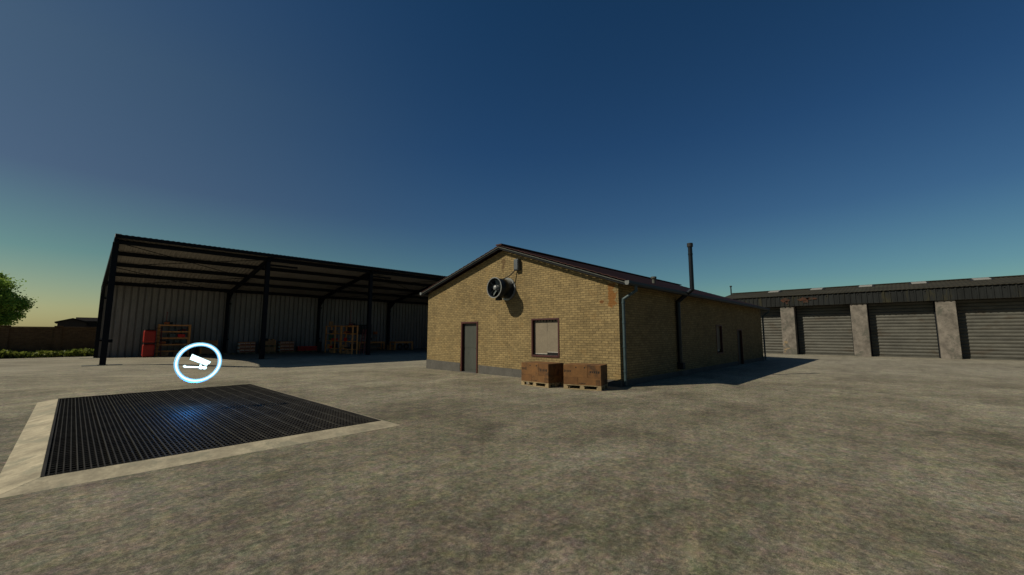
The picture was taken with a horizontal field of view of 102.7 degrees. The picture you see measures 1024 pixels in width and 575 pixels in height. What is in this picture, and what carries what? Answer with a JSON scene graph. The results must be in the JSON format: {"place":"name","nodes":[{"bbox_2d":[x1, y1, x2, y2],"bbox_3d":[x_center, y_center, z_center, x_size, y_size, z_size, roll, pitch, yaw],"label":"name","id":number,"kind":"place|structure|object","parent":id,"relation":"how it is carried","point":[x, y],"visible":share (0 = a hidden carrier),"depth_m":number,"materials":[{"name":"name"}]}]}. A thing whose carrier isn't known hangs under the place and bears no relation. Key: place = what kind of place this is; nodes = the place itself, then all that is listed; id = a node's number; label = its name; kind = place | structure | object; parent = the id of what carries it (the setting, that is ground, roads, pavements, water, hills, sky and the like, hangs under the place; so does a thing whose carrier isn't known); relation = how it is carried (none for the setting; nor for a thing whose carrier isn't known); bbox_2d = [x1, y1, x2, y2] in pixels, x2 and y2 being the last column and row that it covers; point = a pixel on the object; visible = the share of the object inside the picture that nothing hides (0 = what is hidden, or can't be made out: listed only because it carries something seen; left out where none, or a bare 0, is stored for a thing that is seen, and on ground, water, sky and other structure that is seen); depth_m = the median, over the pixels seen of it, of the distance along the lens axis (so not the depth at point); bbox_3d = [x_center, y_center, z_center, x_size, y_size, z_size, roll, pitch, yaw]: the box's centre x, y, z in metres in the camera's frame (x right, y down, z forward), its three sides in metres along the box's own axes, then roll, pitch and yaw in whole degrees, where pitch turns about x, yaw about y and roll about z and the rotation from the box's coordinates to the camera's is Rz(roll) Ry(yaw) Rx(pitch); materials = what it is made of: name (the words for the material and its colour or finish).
{"place":"outdoors","nodes":[
{"label":"outdoors","id":0,"kind":"place"},
{"bbox_2d":[160,340,169,343],"bbox_3d":[-27.306,4.243,31.928,0.220,0.297,0.935,-6,-9,43],"label":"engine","id":1,"kind":"object","parent":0,"point":[165,342],"visible":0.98,"depth_m":32.01,"materials":[{"name":"orange metal"}]},
{"bbox_2d":[159,312,172,323],"bbox_3d":[-27.245,2.420,32.275,0.200,0.970,0.850,-6,-9,43],"label":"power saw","id":2,"kind":"object","parent":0,"point":[166,322],"visible":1,"depth_m":32.30,"materials":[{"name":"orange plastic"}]},
{"bbox_2d":[174,342,221,382],"bbox_3d":[-7.087,1.694,9.266,0.030,0.895,0.895,-5,-13,39],"label":"floating marker","id":3,"kind":"object","parent":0,"point":[195,358],"visible":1,"depth_m":9.25,"materials":[{"name":"white"}]},
{"bbox_2d":[199,340,217,345],"bbox_3d":[-25.230,4.613,34.021,0.822,0.460,1.150,-6,-9,43],"label":"wooden crate","id":4,"kind":"object","parent":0,"point":[213,342],"visible":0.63,"depth_m":33.96,"materials":[{"name":"orange wood"}]},
{"bbox_2d":[237,345,244,348],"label":"carton","id":5,"kind":"object","parent":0,"point":[240,346],"visible":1,"depth_m":35.56,"materials":[{"name":"red cardboard"}]},
{"bbox_2d":[258,347,275,351],"bbox_3d":[-22.257,5.604,37.241,0.822,0.440,1.150,-6,-9,43],"label":"wooden crate","id":6,"kind":"object","parent":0,"point":[270,349],"visible":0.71,"depth_m":37.07,"materials":[{"name":"orange wood"}]},
{"bbox_2d":[259,340,275,344],"bbox_3d":[-22.257,5.020,37.308,0.822,0.440,1.150,-6,-9,43],"label":"wooden crate","id":7,"kind":"object","parent":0,"point":[270,342],"visible":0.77,"depth_m":37.14,"materials":[{"name":"orange wood"}]},
{"bbox_2d":[0,348,1023,574],"bbox_3d":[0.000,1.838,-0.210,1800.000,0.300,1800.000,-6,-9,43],"label":"ground","id":8,"kind":"structure","parent":0,"point":[786,464],"depth_m":4.80,"materials":[{"name":"concrete"}]},
{"bbox_2d":[0,271,37,324],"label":"broadleaf tree","id":9,"kind":"object","parent":8,"relation":"on","point":[13,305],"visible":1,"depth_m":38.54,"materials":[{"name":"green plant"}]},
{"bbox_2d":[0,356,88,358],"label":"planting bed","id":10,"kind":"object","parent":8,"relation":"on","point":[47,357],"depth_m":30.18,"materials":[{"name":"green plant"}]},
{"bbox_2d":[0,348,93,357],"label":"ground cover","id":11,"kind":"object","parent":10,"relation":"on","point":[4,353],"visible":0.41,"depth_m":30.39,"materials":[{"name":"green plant"}]},
{"bbox_2d":[0,325,96,355],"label":"boundary wall","id":12,"kind":"structure","parent":8,"relation":"on","point":[31,339],"depth_m":31.60,"materials":[{"name":"brown brick"}]},
{"bbox_2d":[54,318,89,326],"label":"house","id":13,"kind":"structure","parent":8,"relation":"on","point":[72,322],"depth_m":61.27,"materials":[{"name":"black"}]},
{"bbox_2d":[76,317,97,326],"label":"house","id":14,"kind":"structure","parent":8,"relation":"on","point":[93,322],"depth_m":65.80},
{"bbox_2d":[141,343,154,357],"bbox_3d":[-27.331,4.711,30.745,0.760,1.030,0.705,-6,-9,43],"label":"red tank","id":15,"kind":"object","parent":8,"relation":"on","point":[147,349],"visible":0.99,"depth_m":30.49,"materials":[{"name":"plastic"}]},
{"bbox_2d":[142,329,155,342],"bbox_3d":[-27.331,3.682,30.862,0.760,1.030,0.705,-6,-9,43],"label":"red tank","id":16,"kind":"object","parent":15,"relation":"on","point":[149,335],"visible":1,"depth_m":30.61,"materials":[{"name":"plastic"}]},
{"bbox_2d":[155,328,161,356],"bbox_3d":[-27.388,4.237,31.643,0.809,2.186,0.475,-6,-9,43],"label":"step ladder","id":17,"kind":"object","parent":8,"relation":"on","point":[160,339],"visible":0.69,"depth_m":31.57,"materials":[{"name":"red paint"}]},
{"bbox_2d":[155,324,190,356],"bbox_3d":[-26.852,4.181,32.496,0.560,2.480,2.010,-6,-9,43],"label":"wooden rack","id":18,"kind":"object","parent":8,"relation":"on","point":[187,338],"visible":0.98,"depth_m":32.24,"materials":[{"name":"orange wood"}]},
{"bbox_2d":[177,334,185,337],"bbox_3d":[-26.504,3.877,32.823,0.384,0.260,0.474,-6,-9,43],"label":"storage box","id":19,"kind":"object","parent":18,"relation":"on","point":[180,335],"visible":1,"depth_m":32.70,"materials":[{"name":"red plastic"}]},
{"bbox_2d":[189,348,196,355],"bbox_3d":[-25.996,5.234,33.292,0.593,0.570,0.593,-6,-9,43],"label":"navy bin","id":20,"kind":"object","parent":8,"relation":"on","point":[192,351],"visible":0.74,"depth_m":33.09,"materials":[{"name":"plastic"}]},
{"bbox_2d":[0,384,398,497],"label":"tipping pit","id":21,"kind":"object","parent":8,"relation":"in","point":[61,442],"visible":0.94,"depth_m":7.10,"materials":[{"name":"metal"}]},
{"bbox_2d":[197,353,215,354],"bbox_3d":[-25.239,5.520,33.924,0.800,0.144,1.200,-6,-9,43],"label":"pallet","id":22,"kind":"object","parent":8,"relation":"on","point":[207,353],"visible":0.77,"depth_m":33.72,"materials":[{"name":"brown wood"}]},
{"bbox_2d":[198,348,216,353],"bbox_3d":[-25.230,5.218,33.952,0.822,0.460,1.150,-6,-9,43],"label":"wooden crate","id":23,"kind":"object","parent":22,"relation":"on","point":[204,350],"visible":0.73,"depth_m":33.57,"materials":[{"name":"orange wood"}]},
{"bbox_2d":[79,233,446,366],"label":"open shed","id":24,"kind":"structure","parent":8,"relation":"on","point":[228,299],"depth_m":34.25,"materials":[{"name":"grey metal"}]},
{"bbox_2d":[347,325,371,333],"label":"tool board","id":25,"kind":"object","parent":24,"relation":"attached to","point":[360,328],"visible":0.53,"depth_m":44.30,"materials":[{"name":"black wood"}]},
{"bbox_2d":[325,325,340,352],"bbox_3d":[-16.834,4.851,38.525,2.110,2.520,0.590,-6,-9,43],"label":"wooden rack","id":26,"kind":"object","parent":8,"relation":"on","point":[335,333],"visible":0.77,"depth_m":38.06,"materials":[{"name":"orange wood"}]},
{"bbox_2d":[340,325,357,353],"bbox_3d":[-14.467,4.626,36.383,2.260,2.480,0.510,-6,-9,43],"label":"wooden rack","id":27,"kind":"object","parent":8,"relation":"on","point":[352,334],"visible":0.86,"depth_m":35.85,"materials":[{"name":"orange wood"}]},
{"bbox_2d":[357,341,384,350],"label":"workbench","id":28,"kind":"object","parent":8,"relation":"on","point":[381,347],"visible":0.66,"depth_m":45.20,"materials":[{"name":"orange wood"}]},
{"bbox_2d":[389,341,412,349],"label":"workbench","id":29,"kind":"object","parent":8,"relation":"on","point":[407,342],"visible":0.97,"depth_m":45.09,"materials":[{"name":"orange wood"}]},
{"bbox_2d":[521,380,563,387],"bbox_3d":[1.023,3.213,13.757,0.800,0.144,1.200,6,-9,-44],"label":"pallet","id":30,"kind":"object","parent":8,"relation":"on","point":[545,385],"visible":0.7,"depth_m":13.48,"materials":[{"name":"brown wood"}]},
{"bbox_2d":[521,374,531,381],"bbox_3d":[0.766,3.059,14.035,0.800,0.220,0.466,6,-9,-44],"label":"cardboard carton","id":31,"kind":"object","parent":30,"relation":"on","point":[526,377],"visible":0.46,"depth_m":13.75,"materials":[{"name":"brown cardboard"}]},
{"bbox_2d":[521,361,550,374],"bbox_3d":[0.875,2.744,13.960,0.802,0.390,0.776,6,-9,-44],"label":"cardboard carton","id":32,"kind":"object","parent":31,"relation":"on","point":[530,368],"visible":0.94,"depth_m":13.71,"materials":[{"name":"brown cardboard"}]},
{"bbox_2d":[532,375,563,382],"bbox_3d":[1.188,3.011,13.611,0.802,0.220,0.726,6,-9,-44],"label":"cardboard carton","id":33,"kind":"object","parent":30,"relation":"on","point":[548,379],"visible":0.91,"depth_m":13.33,"materials":[{"name":"brown cardboard"}]},
{"bbox_2d":[539,362,563,375],"bbox_3d":[1.298,2.695,13.537,0.802,0.390,0.416,6,-9,-44],"label":"cardboard carton","id":34,"kind":"object","parent":33,"relation":"on","point":[552,369],"visible":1,"depth_m":13.32,"materials":[{"name":"brown cardboard"}]},
{"bbox_2d":[564,383,607,390],"bbox_3d":[2.342,3.125,12.989,1.200,0.144,0.800,-3,-7,27],"label":"pallet","id":35,"kind":"object","parent":8,"relation":"on","point":[583,387],"visible":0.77,"depth_m":12.78,"materials":[{"name":"brown wood"}]},
{"bbox_2d":[564,377,577,384],"bbox_3d":[2.016,2.961,13.173,0.466,0.220,0.800,-3,-7,27],"label":"cardboard carton","id":36,"kind":"object","parent":35,"relation":"on","point":[571,380],"visible":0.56,"depth_m":12.81,"materials":[{"name":"brown cardboard"}]},
{"bbox_2d":[563,363,590,377],"bbox_3d":[2.154,2.650,13.138,0.776,0.390,0.802,-3,-7,27],"label":"cardboard carton","id":37,"kind":"object","parent":36,"relation":"on","point":[578,370],"visible":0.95,"depth_m":12.80,"materials":[{"name":"brown cardboard"}]},
{"bbox_2d":[578,377,607,385],"bbox_3d":[2.552,2.930,12.905,0.726,0.220,0.802,-3,-7,27],"label":"cardboard carton","id":38,"kind":"object","parent":35,"relation":"on","point":[594,381],"visible":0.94,"depth_m":12.56,"materials":[{"name":"brown cardboard"}]},
{"bbox_2d":[587,364,606,378],"bbox_3d":[2.690,2.619,12.870,0.416,0.390,0.802,-3,-7,27],"label":"cardboard carton","id":39,"kind":"object","parent":38,"relation":"on","point":[598,371],"visible":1,"depth_m":12.55,"materials":[{"name":"brown cardboard"}]},
{"bbox_2d":[726,275,1023,359],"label":"garage row","id":40,"kind":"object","parent":8,"relation":"on","point":[975,318],"visible":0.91,"depth_m":31.04,"materials":[{"name":"concrete"}]},
{"bbox_2d":[0,0,1023,327],"label":"sky","id":41,"kind":"structure","parent":0,"point":[795,144],"materials":[{"name":"blue"}]},
{"bbox_2d":[420,243,769,386],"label":"brick house","id":42,"kind":"structure","parent":0,"point":[628,329],"depth_m":16.72,"materials":[{"name":"brick"}]},
{"bbox_2d":[464,323,475,371],"bbox_3d":[-1.861,2.683,18.563,1.120,2.230,0.115,-6,-9,43],"label":"door","id":43,"kind":"structure","parent":42,"relation":"in","point":[469,329],"depth_m":18.60,"materials":[{"name":"grey paint"}]},
{"bbox_2d":[487,277,515,300],"bbox_3d":[-0.456,0.049,16.856,0.950,0.975,0.799,-6,-9,43],"label":"extractor fan","id":44,"kind":"object","parent":42,"relation":"attached to","point":[498,289],"visible":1,"depth_m":16.76},
{"bbox_2d":[503,259,520,278],"bbox_3d":[-0.001,-0.742,16.828,0.729,0.820,0.250,-3,-7,22],"label":"switch box","id":45,"kind":"object","parent":42,"relation":"attached to","point":[517,264],"visible":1,"depth_m":16.71,"materials":[{"name":"grey metal"}]},
{"bbox_2d":[531,318,559,357],"bbox_3d":[1.290,1.907,15.611,1.350,1.460,0.155,-6,-9,43],"label":"window frame","id":46,"kind":"structure","parent":42,"relation":"in","point":[557,355],"depth_m":15.67,"materials":[{"name":"paint"}]},
{"bbox_2d":[716,325,722,353],"bbox_3d":[10.533,2.644,20.912,0.140,1.460,0.950,-6,-9,43],"label":"window frame","id":47,"kind":"structure","parent":42,"relation":"in","point":[721,337],"depth_m":21.15,"materials":[{"name":"paint"}]},
{"bbox_2d":[737,330,741,363],"bbox_3d":[12.998,3.397,23.571,0.040,1.970,0.980,-6,-9,43],"label":"door","id":48,"kind":"structure","parent":42,"relation":"in","point":[738,331],"depth_m":23.73,"materials":[{"name":"grey paint"}]}
]}

